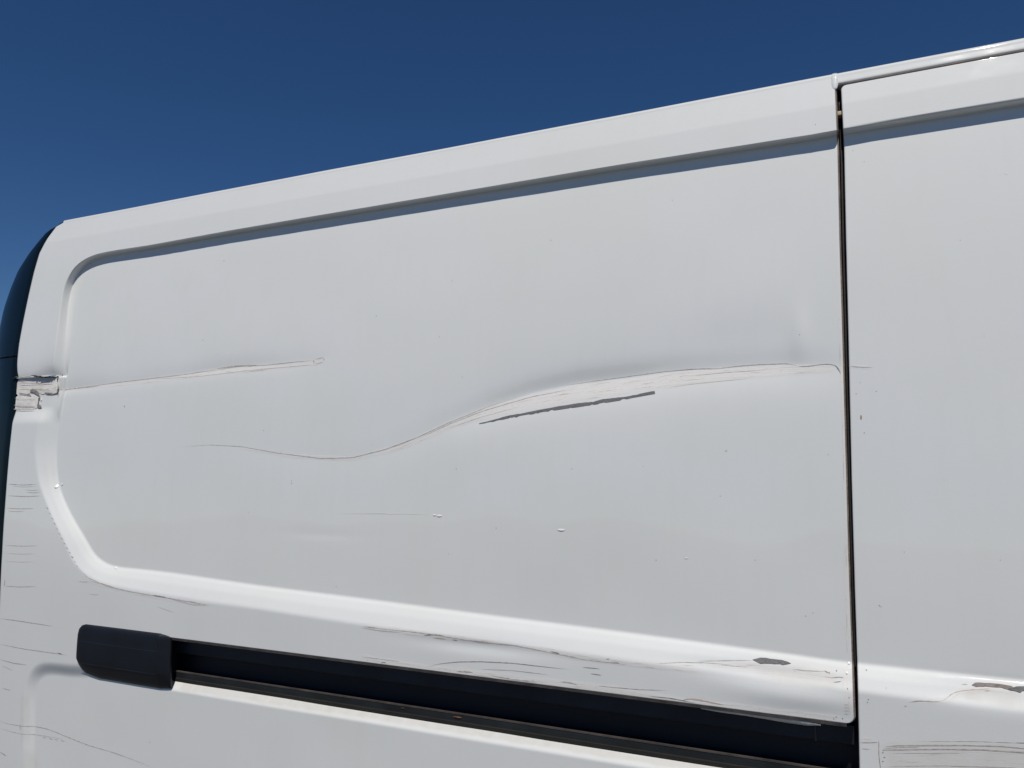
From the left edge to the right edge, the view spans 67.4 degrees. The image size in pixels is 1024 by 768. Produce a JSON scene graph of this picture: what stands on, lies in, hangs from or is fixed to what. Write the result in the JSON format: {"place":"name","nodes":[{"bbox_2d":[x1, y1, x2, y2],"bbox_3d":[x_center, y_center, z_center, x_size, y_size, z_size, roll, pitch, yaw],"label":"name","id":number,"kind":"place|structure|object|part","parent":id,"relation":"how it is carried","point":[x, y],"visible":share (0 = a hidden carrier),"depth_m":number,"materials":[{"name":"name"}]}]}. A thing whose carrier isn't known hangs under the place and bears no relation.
{"place":"outdoors","nodes":[
{"label":"outdoors","id":0,"kind":"place"},
{"bbox_2d":[0,38,1023,767],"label":"delivery van","id":1,"kind":"object","parent":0,"point":[688,434],"visible":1,"depth_m":1.33,"materials":[{"name":"white paint"}]},
{"bbox_3d":[1.023,0.330,0.899,1.141,1.689,0.133,-3,-6,24],"label":"sliding door","id":2,"kind":"part","parent":1,"relation":"part of","materials":[{"name":"white paint"}]},
{"bbox_2d":[0,0,1023,323],"label":"sky","id":3,"kind":"structure","parent":0,"point":[106,106],"materials":[{"name":"blue"}]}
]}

